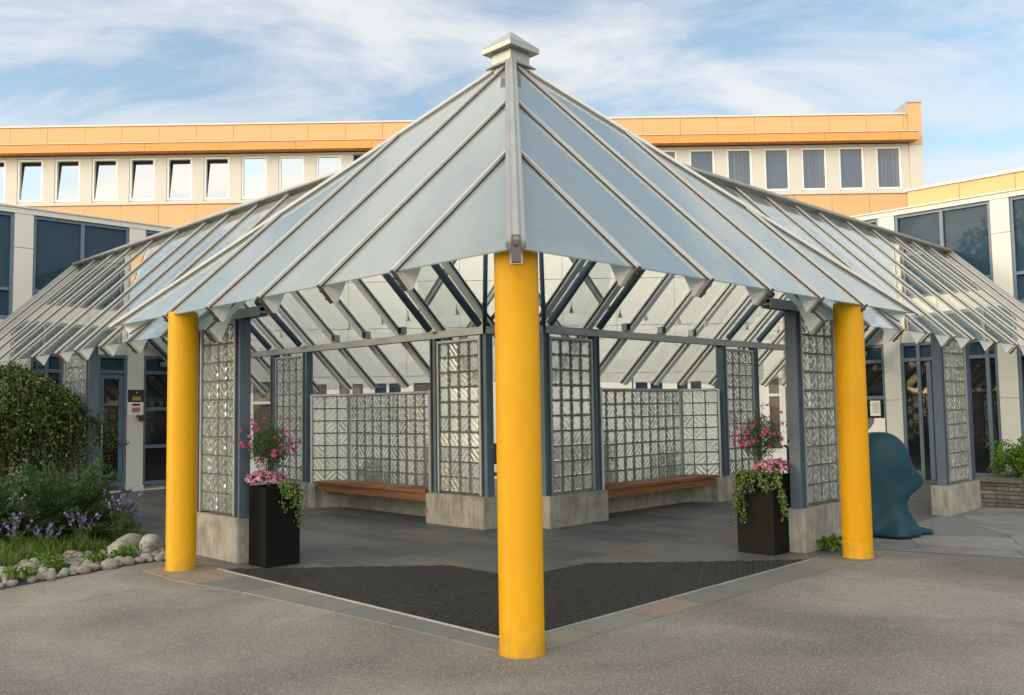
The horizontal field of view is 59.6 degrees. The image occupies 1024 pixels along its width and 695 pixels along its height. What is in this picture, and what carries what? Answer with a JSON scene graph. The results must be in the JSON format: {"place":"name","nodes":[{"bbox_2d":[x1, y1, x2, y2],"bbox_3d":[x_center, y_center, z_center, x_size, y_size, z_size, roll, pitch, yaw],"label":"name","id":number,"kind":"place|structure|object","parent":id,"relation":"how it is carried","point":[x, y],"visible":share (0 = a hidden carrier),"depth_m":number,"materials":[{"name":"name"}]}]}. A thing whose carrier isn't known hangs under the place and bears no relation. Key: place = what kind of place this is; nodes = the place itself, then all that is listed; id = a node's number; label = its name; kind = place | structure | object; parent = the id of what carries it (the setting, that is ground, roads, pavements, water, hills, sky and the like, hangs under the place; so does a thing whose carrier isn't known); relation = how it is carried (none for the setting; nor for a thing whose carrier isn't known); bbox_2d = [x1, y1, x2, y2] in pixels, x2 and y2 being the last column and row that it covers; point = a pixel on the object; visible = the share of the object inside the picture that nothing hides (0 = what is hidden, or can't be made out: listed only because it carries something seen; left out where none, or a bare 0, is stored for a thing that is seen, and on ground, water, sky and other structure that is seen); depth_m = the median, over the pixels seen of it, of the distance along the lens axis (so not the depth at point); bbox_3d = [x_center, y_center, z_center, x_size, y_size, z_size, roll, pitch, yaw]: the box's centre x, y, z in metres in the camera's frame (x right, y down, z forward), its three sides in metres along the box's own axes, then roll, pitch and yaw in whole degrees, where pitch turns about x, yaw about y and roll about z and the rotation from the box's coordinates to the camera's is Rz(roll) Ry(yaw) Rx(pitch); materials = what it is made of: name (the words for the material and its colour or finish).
{"place":"outdoors","nodes":[
{"label":"outdoors","id":0,"kind":"place"},
{"bbox_2d":[0,101,924,432],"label":"office building","id":1,"kind":"structure","parent":0,"point":[840,163],"depth_m":29.21,"materials":[{"name":"orange"}]},
{"bbox_2d":[0,160,5,202],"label":"window","id":2,"kind":"structure","parent":1,"relation":"in","point":[2,166],"depth_m":29.24,"materials":[{"name":"grey"}]},
{"bbox_2d":[17,160,42,202],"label":"window","id":3,"kind":"structure","parent":1,"relation":"in","point":[29,188],"depth_m":29.25,"materials":[{"name":"grey"}]},
{"bbox_2d":[54,159,79,201],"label":"window","id":4,"kind":"structure","parent":1,"relation":"in","point":[68,189],"depth_m":29.24,"materials":[{"name":"grey"}]},
{"bbox_2d":[92,158,117,201],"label":"window","id":5,"kind":"structure","parent":1,"relation":"in","point":[107,169],"depth_m":29.25,"materials":[{"name":"grey"}]},
{"bbox_2d":[129,158,154,200],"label":"window","id":6,"kind":"structure","parent":1,"relation":"in","point":[144,172],"depth_m":29.25,"materials":[{"name":"grey"}]},
{"bbox_2d":[167,157,191,199],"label":"window","id":7,"kind":"structure","parent":1,"relation":"in","point":[181,169],"depth_m":29.25,"materials":[{"name":"grey"}]},
{"bbox_2d":[204,157,229,199],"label":"window","id":8,"kind":"structure","parent":1,"relation":"in","point":[216,170],"depth_m":29.25,"materials":[{"name":"grey"}]},
{"bbox_2d":[241,156,266,198],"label":"window","id":9,"kind":"structure","parent":1,"relation":"in","point":[254,168],"depth_m":29.22,"materials":[{"name":"grey"}]},
{"bbox_2d":[279,156,303,189],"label":"window","id":10,"kind":"structure","parent":1,"relation":"in","point":[291,168],"depth_m":29.24,"materials":[{"name":"grey"}]},
{"bbox_2d":[316,155,341,176],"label":"window","id":11,"kind":"structure","parent":1,"relation":"in","point":[325,164],"depth_m":29.25,"materials":[{"name":"grey"}]},
{"bbox_2d":[661,150,676,159],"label":"window","id":12,"kind":"structure","parent":1,"relation":"in","point":[673,153],"depth_m":29.24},
{"bbox_2d":[689,149,714,173],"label":"window","id":13,"kind":"structure","parent":1,"relation":"in","point":[703,159],"depth_m":29.24,"materials":[{"name":"blue"}]},
{"bbox_2d":[726,149,752,185],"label":"window","id":14,"kind":"structure","parent":1,"relation":"in","point":[739,161],"depth_m":29.23,"materials":[{"name":"glass"}]},
{"bbox_2d":[763,148,789,190],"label":"window","id":15,"kind":"structure","parent":1,"relation":"in","point":[776,160],"depth_m":29.22,"materials":[{"name":"blue"}]},
{"bbox_2d":[801,148,827,190],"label":"window","id":16,"kind":"structure","parent":1,"relation":"in","point":[813,160],"depth_m":29.22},
{"bbox_2d":[838,147,864,189],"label":"window","id":17,"kind":"structure","parent":1,"relation":"in","point":[851,159],"depth_m":29.22,"materials":[{"name":"blue"}]},
{"bbox_2d":[875,146,901,188],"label":"window","id":18,"kind":"structure","parent":1,"relation":"in","point":[888,159],"depth_m":29.22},
{"bbox_2d":[13,480,981,572],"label":"slate floor","id":19,"kind":"structure","parent":0,"point":[357,537],"depth_m":11.04,"materials":[{"name":"stone"}]},
{"bbox_2d":[58,347,100,502],"bbox_3d":[-6.379,1.292,13.152,0.240,2.624,1.320,3,-6,-45],"label":"glass block screen","id":20,"kind":"object","parent":19,"relation":"on","point":[78,375],"visible":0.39,"depth_m":12.91,"materials":[{"name":"glass"}]},
{"bbox_2d":[196,318,250,563],"bbox_3d":[-3.244,1.029,10.034,0.220,2.624,1.105,3,-6,-45],"label":"glass block screen","id":21,"kind":"object","parent":19,"relation":"on","point":[224,403],"visible":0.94,"depth_m":9.85,"materials":[{"name":"glass"}]},
{"bbox_2d":[249,483,299,567],"bbox_3d":[-2.520,1.876,9.476,0.400,0.824,0.350,3,-6,-45],"label":"planter","id":22,"kind":"object","parent":19,"relation":"on","point":[274,535],"visible":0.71,"depth_m":9.33,"materials":[{"name":"metal"}]},
{"bbox_2d":[243,469,286,485],"bbox_3d":[-2.628,1.379,9.529,0.450,0.179,0.436,-1,-4,0],"label":"pink pelargonium","id":23,"kind":"object","parent":22,"relation":"in","point":[259,476],"visible":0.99,"depth_m":9.42,"materials":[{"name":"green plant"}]},
{"bbox_2d":[232,414,301,486],"bbox_3d":[-2.609,1.092,9.540,0.708,0.792,0.708,-1,-4,0],"label":"flowering shrub","id":24,"kind":"object","parent":22,"relation":"on","point":[271,453],"visible":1,"depth_m":9.49,"materials":[{"name":"green plant"}]},
{"bbox_2d":[277,479,306,526],"bbox_3d":[-2.316,1.640,9.404,0.316,0.514,0.332,1,-4,-23],"label":"trailing ivy","id":25,"kind":"object","parent":22,"relation":"on","point":[288,486],"visible":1,"depth_m":9.37,"materials":[{"name":"green plant"}]},
{"bbox_2d":[267,352,312,506],"bbox_3d":[-3.839,1.421,15.600,0.260,2.624,1.240,3,-6,-45],"label":"glass block screen","id":26,"kind":"object","parent":19,"relation":"on","point":[291,384],"visible":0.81,"depth_m":15.46,"materials":[{"name":"glass"}]},
{"bbox_2d":[307,390,430,515],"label":"glass block wall","id":27,"kind":"structure","parent":19,"relation":"on","point":[378,437],"depth_m":14.61,"materials":[{"name":"white"}]},
{"bbox_2d":[314,480,428,500],"bbox_3d":[-2.087,2.215,13.942,0.480,0.160,2.880,3,-6,-45],"label":"bench","id":28,"kind":"object","parent":27,"relation":"attached to","point":[400,491],"visible":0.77,"depth_m":13.72,"materials":[{"name":"brown wood"}]},
{"bbox_2d":[426,333,497,529],"bbox_3d":[-0.710,1.156,12.447,0.300,2.624,1.220,3,-6,-45],"label":"glass block screen","id":29,"kind":"object","parent":19,"relation":"on","point":[461,494],"visible":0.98,"depth_m":12.34,"materials":[{"name":"glass"}]},
{"bbox_2d":[226,559,802,635],"bbox_3d":[0.037,2.113,7.637,5.982,0.020,3.009,-1,-4,0],"label":"rubber mat","id":30,"kind":"object","parent":19,"relation":"on","point":[460,596],"visible":0.9,"depth_m":8.02,"materials":[{"name":"rubber"}]},
{"bbox_2d":[539,333,608,528],"bbox_3d":[0.817,1.132,12.447,1.220,2.624,0.300,3,-6,-45],"label":"glass block screen","id":31,"kind":"object","parent":19,"relation":"on","point":[574,493],"visible":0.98,"depth_m":12.37,"materials":[{"name":"glass"}]},
{"bbox_2d":[600,387,725,512],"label":"glass block wall","id":32,"kind":"structure","parent":19,"relation":"on","point":[651,433],"depth_m":14.61,"materials":[{"name":"white"}]},
{"bbox_2d":[604,474,717,497],"bbox_3d":[2.226,2.148,13.942,2.880,0.160,0.480,3,-6,-45],"label":"bench","id":33,"kind":"object","parent":32,"relation":"attached to","point":[633,487],"visible":0.81,"depth_m":13.73,"materials":[{"name":"brown wood"}]},
{"bbox_2d":[715,345,760,500],"bbox_3d":[3.953,1.301,15.600,1.240,2.624,0.260,3,-6,-45],"label":"glass block screen","id":34,"kind":"object","parent":19,"relation":"on","point":[737,375],"visible":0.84,"depth_m":15.46,"materials":[{"name":"glass"}]},
{"bbox_2d":[736,472,790,555],"bbox_3d":[2.758,1.805,9.783,0.380,0.844,0.440,3,-6,-45],"label":"planter","id":35,"kind":"object","parent":19,"relation":"on","point":[763,529],"visible":0.73,"depth_m":9.63,"materials":[{"name":"metal"}]},
{"bbox_2d":[728,402,788,473],"bbox_3d":[2.759,0.995,9.880,0.711,0.826,0.718,-1,-4,0],"label":"flowering shrub","id":36,"kind":"object","parent":35,"relation":"on","point":[758,439],"visible":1,"depth_m":9.80,"materials":[{"name":"pink plant"}]},
{"bbox_2d":[729,468,788,528],"bbox_3d":[2.638,1.634,9.626,0.650,0.677,0.298,-3,-5,32],"label":"trailing ivy","id":37,"kind":"object","parent":35,"relation":"on","point":[753,474],"visible":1,"depth_m":9.61,"materials":[{"name":"green plant"}]},
{"bbox_2d":[753,457,790,473],"bbox_3d":[2.877,1.294,9.798,0.471,0.182,0.411,-1,-4,0],"label":"pink pelargonium","id":38,"kind":"object","parent":35,"relation":"on","point":[780,464],"visible":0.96,"depth_m":9.70,"materials":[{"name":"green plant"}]},
{"bbox_2d":[784,311,841,553],"bbox_3d":[3.431,0.932,10.119,1.105,2.624,0.220,3,-6,-45],"label":"glass block screen","id":39,"kind":"object","parent":19,"relation":"on","point":[814,512],"visible":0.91,"depth_m":9.90,"materials":[{"name":"glass"}]},
{"bbox_2d":[816,533,841,551],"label":"weed","id":40,"kind":"object","parent":19,"relation":"on","point":[831,543],"visible":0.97,"depth_m":9.75,"materials":[{"name":"green plant"}]},
{"bbox_2d":[930,334,980,515],"bbox_3d":[6.488,1.093,13.152,1.320,2.624,0.240,3,-6,-45],"label":"glass block screen","id":41,"kind":"object","parent":19,"relation":"on","point":[955,490],"visible":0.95,"depth_m":12.97,"materials":[{"name":"glass"}]},
{"bbox_2d":[0,549,1023,694],"bbox_3d":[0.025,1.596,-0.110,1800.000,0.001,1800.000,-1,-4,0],"label":"ground","id":42,"kind":"structure","parent":0,"point":[893,622],"depth_m":6.06,"materials":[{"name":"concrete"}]},
{"bbox_2d":[0,538,154,587],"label":"planting bed","id":43,"kind":"object","parent":42,"relation":"on","point":[23,582],"visible":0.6,"depth_m":9.60,"materials":[{"name":"soil"}]},
{"bbox_2d":[5,511,32,556],"bbox_3d":[-5.684,2.165,10.211,0.242,0.544,0.382,-1,-4,0],"label":"bellflower","id":44,"kind":"object","parent":43,"relation":"on","point":[13,529],"visible":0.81,"depth_m":10.23,"materials":[{"name":"purple plant"}]},
{"bbox_2d":[0,565,39,581],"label":"weed","id":45,"kind":"object","parent":43,"relation":"on","point":[18,574],"visible":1,"depth_m":8.61,"materials":[{"name":"green plant"}]},
{"bbox_2d":[0,470,69,541],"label":"juniper","id":46,"kind":"object","parent":43,"relation":"on","point":[5,494],"visible":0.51,"depth_m":10.78,"materials":[{"name":"green plant"}]},
{"bbox_2d":[31,522,62,550],"bbox_3d":[-5.462,2.235,10.456,0.312,0.392,0.263,-1,-4,0],"label":"bellflower","id":47,"kind":"object","parent":43,"relation":"on","point":[49,534],"visible":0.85,"depth_m":10.42,"materials":[{"name":"purple plant"}]},
{"bbox_2d":[35,549,66,564],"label":"weed","id":48,"kind":"object","parent":43,"relation":"on","point":[48,554],"visible":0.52,"depth_m":9.47,"materials":[{"name":"green plant"}]},
{"bbox_2d":[38,556,71,570],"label":"weed","id":49,"kind":"object","parent":43,"relation":"on","point":[50,561],"visible":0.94,"depth_m":9.17,"materials":[{"name":"green plant"}]},
{"bbox_2d":[58,567,69,576],"bbox_3d":[-4.489,2.257,8.953,0.113,0.098,0.122,1,-5,-31],"label":"cobble","id":50,"kind":"object","parent":43,"relation":"on","point":[64,571],"visible":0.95,"depth_m":8.92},
{"bbox_2d":[0,360,128,503],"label":"weeping shrub","id":51,"kind":"object","parent":43,"relation":"on","point":[34,406],"visible":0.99,"depth_m":12.28,"materials":[{"name":"green plant"}]},
{"bbox_2d":[0,457,142,542],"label":"flowering shrub","id":52,"kind":"object","parent":43,"relation":"on","point":[81,499],"visible":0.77,"depth_m":11.12,"materials":[{"name":"green plant"}]},
{"bbox_2d":[64,509,101,545],"bbox_3d":[-5.123,2.190,10.686,0.409,0.507,0.286,-1,-4,0],"label":"bellflower","id":53,"kind":"object","parent":43,"relation":"on","point":[81,526],"visible":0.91,"depth_m":10.74,"materials":[{"name":"purple plant"}]},
{"bbox_2d":[0,514,165,566],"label":"grass","id":54,"kind":"structure","parent":43,"relation":"on","point":[27,547],"depth_m":10.36,"materials":[{"name":"green plant"}]},
{"bbox_2d":[76,565,90,573],"bbox_3d":[-4.349,2.265,9.076,0.123,0.096,0.175,-4,-6,30],"label":"cobble","id":55,"kind":"object","parent":43,"relation":"on","point":[84,569],"visible":0.99,"depth_m":9.03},
{"bbox_2d":[80,562,100,570],"bbox_3d":[-4.354,2.272,9.227,0.198,0.103,0.156,2,-12,-7],"label":"cobble","id":56,"kind":"object","parent":43,"relation":"on","point":[94,566],"visible":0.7,"depth_m":9.19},
{"bbox_2d":[79,549,111,563],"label":"weed","id":57,"kind":"object","parent":43,"relation":"on","point":[94,558],"visible":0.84,"depth_m":9.46,"materials":[{"name":"green plant"}]},
{"bbox_2d":[100,558,118,569],"bbox_3d":[-4.211,2.276,9.355,0.158,0.135,0.194,-18,-6,42],"label":"cobble","id":58,"kind":"object","parent":43,"relation":"on","point":[109,563],"visible":0.88,"depth_m":9.31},
{"bbox_2d":[107,540,129,557],"bbox_3d":[-4.416,2.283,10.030,0.252,0.240,0.293,0,-4,-12],"label":"boulder","id":59,"kind":"object","parent":43,"relation":"on","point":[115,545],"visible":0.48,"depth_m":9.94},
{"bbox_2d":[103,489,142,539],"bbox_3d":[-4.824,2.103,11.094,0.431,0.681,0.526,1,-5,-31],"label":"bellflower","id":60,"kind":"object","parent":43,"relation":"on","point":[117,534],"visible":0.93,"depth_m":11.12,"materials":[{"name":"purple plant"}]},
{"bbox_2d":[110,544,142,556],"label":"weed","id":61,"kind":"object","parent":43,"relation":"on","point":[127,550],"visible":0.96,"depth_m":9.85,"materials":[{"name":"green plant"}]},
{"bbox_2d":[120,558,135,565],"bbox_3d":[-4.104,2.292,9.543,0.174,0.091,0.145,13,-14,-38],"label":"cobble","id":62,"kind":"object","parent":43,"relation":"on","point":[127,561],"visible":1,"depth_m":9.49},
{"bbox_2d":[116,533,142,546],"bbox_3d":[-4.474,2.309,10.476,0.333,0.260,0.333,11,-13,-42],"label":"boulder","id":63,"kind":"object","parent":43,"relation":"on","point":[132,539],"visible":0.37,"depth_m":10.38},
{"bbox_2d":[128,506,141,532],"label":"bellflower","id":64,"kind":"object","parent":43,"relation":"on","point":[132,522],"visible":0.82,"depth_m":11.30,"materials":[{"name":"purple plant"}]},
{"bbox_2d":[139,534,164,551],"bbox_3d":[-4.210,2.300,10.455,0.291,0.238,0.338,-4,-5,41],"label":"boulder","id":65,"kind":"object","parent":43,"relation":"on","point":[152,542],"visible":0.71,"depth_m":10.35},
{"bbox_2d":[0,203,240,499],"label":"wing building","id":66,"kind":"structure","parent":42,"relation":"on","point":[40,249],"depth_m":18.60,"materials":[{"name":"white"}]},
{"bbox_2d":[0,211,14,317],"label":"upper window","id":67,"kind":"structure","parent":66,"relation":"in","point":[6,218],"depth_m":17.39,"materials":[{"name":"blue"}]},
{"bbox_2d":[32,216,128,296],"bbox_3d":[-8.861,-1.546,18.377,1.885,2.080,0.120,3,-6,-45],"label":"upper window","id":68,"kind":"structure","parent":66,"relation":"in","point":[57,243],"depth_m":18.17,"materials":[{"name":"blue"}]},
{"bbox_2d":[99,374,122,490],"bbox_3d":[-8.341,1.774,18.582,0.482,2.430,0.102,3,-6,-45],"label":"door","id":69,"kind":"structure","parent":66,"relation":"in","point":[111,385],"depth_m":18.63,"materials":[{"name":"blue"}]},
{"bbox_2d":[128,402,142,414],"bbox_3d":[-7.963,1.291,18.901,0.320,0.265,0.009,3,-6,-45],"label":"opening notice","id":70,"kind":"object","parent":66,"relation":"attached to","point":[135,408],"visible":1,"depth_m":18.90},
{"bbox_2d":[128,390,143,401],"bbox_3d":[-7.963,1.024,18.916,0.330,0.260,0.020,3,-6,-45],"label":"door plaque","id":71,"kind":"object","parent":66,"relation":"attached to","point":[135,395],"depth_m":18.91,"materials":[{"name":"black metal"}]},
{"bbox_2d":[143,356,167,484],"bbox_3d":[-7.243,1.581,19.741,1.885,2.740,0.130,3,-6,-45],"label":"ground window","id":72,"kind":"structure","parent":66,"relation":"in","point":[155,385],"depth_m":19.27,"materials":[{"name":"black"}]},
{"bbox_2d":[146,230,209,315],"bbox_3d":[-7.287,-1.462,19.947,1.885,2.080,0.120,3,-6,-45],"label":"upper window","id":73,"kind":"structure","parent":66,"relation":"in","point":[203,312],"depth_m":20.13,"materials":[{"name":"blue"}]},
{"bbox_2d":[0,168,494,394],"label":"passage canopy","id":74,"kind":"object","parent":66,"relation":"attached to","point":[80,306],"visible":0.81,"depth_m":13.64,"materials":[{"name":"grey glass"}]},
{"bbox_2d":[143,564,498,651],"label":"kerb","id":75,"kind":"structure","parent":42,"relation":"on","point":[200,575],"depth_m":7.50,"materials":[{"name":"concrete"}]},
{"bbox_2d":[165,311,198,571],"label":"yellow column","id":76,"kind":"structure","parent":75,"relation":"on","point":[181,464],"depth_m":9.17,"materials":[{"name":"metal"}]},
{"bbox_2d":[494,250,545,658],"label":"yellow column","id":77,"kind":"structure","parent":75,"relation":"on","point":[519,495],"depth_m":5.85,"materials":[{"name":"metal"}]},
{"bbox_2d":[109,32,920,338],"bbox_3d":[0.006,-1.948,10.398,6.657,3.546,6.667,3,-6,-45],"label":"pyramid canopy","id":78,"kind":"object","parent":77,"relation":"on","point":[513,152],"visible":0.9,"depth_m":8.47,"materials":[{"name":"grey glass"}]},
{"bbox_2d":[217,568,498,637],"bbox_3d":[-1.502,2.152,7.638,0.015,0.042,4.288,3,-6,-45],"label":"kerb edging","id":79,"kind":"object","parent":42,"relation":"on","point":[430,620],"visible":0.43,"depth_m":7.27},
{"bbox_2d":[245,252,786,481],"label":"link building","id":80,"kind":"structure","parent":42,"relation":"on","point":[444,302],"depth_m":20.78,"materials":[{"name":"grey"}]},
{"bbox_2d":[251,380,269,458],"bbox_3d":[-5.760,1.659,20.706,0.530,1.810,0.150,-1,-4,0],"label":"window","id":81,"kind":"structure","parent":80,"relation":"in","point":[260,404],"depth_m":20.70,"materials":[{"name":"grey"}]},
{"bbox_2d":[313,382,328,394],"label":"window","id":82,"kind":"structure","parent":80,"relation":"in","point":[324,386],"depth_m":20.73,"materials":[{"name":"grey"}]},
{"bbox_2d":[337,382,364,393],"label":"window","id":83,"kind":"structure","parent":80,"relation":"in","point":[357,387],"depth_m":20.73,"materials":[{"name":"grey"}]},
{"bbox_2d":[373,381,402,392],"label":"window","id":84,"kind":"structure","parent":80,"relation":"in","point":[387,386],"depth_m":20.73,"materials":[{"name":"blue"}]},
{"bbox_2d":[411,381,429,390],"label":"window","id":85,"kind":"structure","parent":80,"relation":"in","point":[415,385],"depth_m":20.74,"materials":[{"name":"grey"}]},
{"bbox_2d":[633,380,664,388],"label":"window","id":86,"kind":"structure","parent":80,"relation":"in","point":[643,384],"depth_m":20.73,"materials":[{"name":"white"}]},
{"bbox_2d":[675,379,703,403],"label":"window","id":87,"kind":"structure","parent":80,"relation":"in","point":[691,383],"depth_m":20.73,"materials":[{"name":"white"}]},
{"bbox_2d":[766,374,783,450],"bbox_3d":[6.074,1.496,20.705,0.340,1.770,0.150,-1,-4,0],"label":"window","id":88,"kind":"structure","parent":80,"relation":"in","point":[774,389],"depth_m":20.68,"materials":[{"name":"grey"}]},
{"bbox_2d":[545,557,818,633],"bbox_3d":[1.596,2.107,7.692,4.473,0.042,0.015,3,-6,-45],"label":"kerb edging","id":89,"kind":"object","parent":42,"relation":"on","point":[606,615],"visible":0.43,"depth_m":7.38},
{"bbox_2d":[545,552,882,648],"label":"kerb","id":90,"kind":"structure","parent":42,"relation":"on","point":[690,601],"depth_m":7.37,"materials":[{"name":"concrete"}]},
{"bbox_2d":[833,302,873,558],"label":"yellow column","id":91,"kind":"structure","parent":90,"relation":"on","point":[853,446],"depth_m":9.27,"materials":[{"name":"metal"}]},
{"bbox_2d":[783,187,1023,480],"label":"wing building","id":92,"kind":"structure","parent":42,"relation":"on","point":[983,234],"depth_m":18.07,"materials":[{"name":"white"}]},
{"bbox_2d":[495,163,1023,386],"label":"passage canopy","id":93,"kind":"object","parent":92,"relation":"attached to","point":[948,293],"visible":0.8,"depth_m":13.69,"materials":[{"name":"grey glass"}]},
{"bbox_2d":[819,219,877,305],"bbox_3d":[7.310,-1.688,19.947,0.120,2.080,1.885,3,-6,-45],"label":"upper window","id":94,"kind":"structure","parent":92,"relation":"in","point":[825,302],"depth_m":19.50,"materials":[{"name":"blue"}]},
{"bbox_2d":[870,400,880,415],"bbox_3d":[7.829,1.308,19.254,0.009,0.330,0.220,3,-6,-45],"label":"notice paper","id":95,"kind":"object","parent":92,"relation":"attached to","point":[875,409],"visible":1,"depth_m":19.25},
{"bbox_2d":[865,344,886,431],"bbox_3d":[7.361,1.354,19.741,0.130,2.740,1.885,3,-6,-45],"label":"window","id":96,"kind":"structure","parent":92,"relation":"in","point":[875,374],"depth_m":19.27,"materials":[{"name":"black"}]},
{"bbox_2d":[868,418,885,432],"bbox_3d":[7.567,1.950,19.370,0.032,0.835,1.070,3,-6,-45],"label":"sign board","id":97,"kind":"object","parent":92,"relation":"attached to","point":[876,424],"visible":0.09,"depth_m":19.13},
{"bbox_2d":[894,201,993,281],"bbox_3d":[8.881,-1.821,18.377,0.120,2.080,1.885,3,-6,-45],"label":"upper window","id":98,"kind":"structure","parent":92,"relation":"in","point":[965,230],"depth_m":18.17,"materials":[{"name":"blue"}]},
{"bbox_2d":[904,168,1023,205],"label":"rooftop block","id":99,"kind":"structure","parent":92,"relation":"on","point":[979,185],"depth_m":21.02,"materials":[{"name":"paint"}]},
{"bbox_2d":[1009,195,1023,302],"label":"upper window","id":100,"kind":"structure","parent":92,"relation":"in","point":[1016,204],"depth_m":17.39,"materials":[{"name":"blue"}]},
{"bbox_2d":[1017,346,1023,444],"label":"window","id":101,"kind":"structure","parent":92,"relation":"in","point":[1020,356],"depth_m":17.23,"materials":[{"name":"blue"}]},
{"bbox_2d":[840,507,987,544],"bbox_3d":[5.426,2.344,11.827,4.800,0.040,0.140,3,-6,-45],"label":"path edging","id":102,"kind":"object","parent":42,"relation":"on","point":[932,520],"visible":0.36,"depth_m":12.27,"materials":[{"name":"concrete"}]},
{"bbox_2d":[976,471,1023,507],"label":"stone planter","id":103,"kind":"object","parent":42,"relation":"on","point":[999,490],"visible":0.74,"depth_m":13.56,"materials":[{"name":"stone"}]},
{"bbox_2d":[985,434,1023,477],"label":"broadleaf shrub","id":104,"kind":"object","parent":103,"relation":"on","point":[1016,458],"visible":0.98,"depth_m":13.99,"materials":[{"name":"green plant"}]},
{"bbox_2d":[0,0,1023,184],"label":"sky","id":105,"kind":"structure","parent":0,"point":[63,62],"materials":[{"name":"blue"}]},
{"bbox_2d":[873,506,1023,558],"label":"flagstone path","id":106,"kind":"structure","parent":0,"point":[994,531],"depth_m":10.56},
{"bbox_2d":[868,432,933,538],"bbox_3d":[4.455,1.663,10.872,0.944,1.266,0.862,2,-5,-39],"label":"abstract sculpture","id":107,"kind":"object","parent":106,"relation":"on","point":[896,479],"visible":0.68,"depth_m":10.65,"materials":[{"name":"teal plastic"}]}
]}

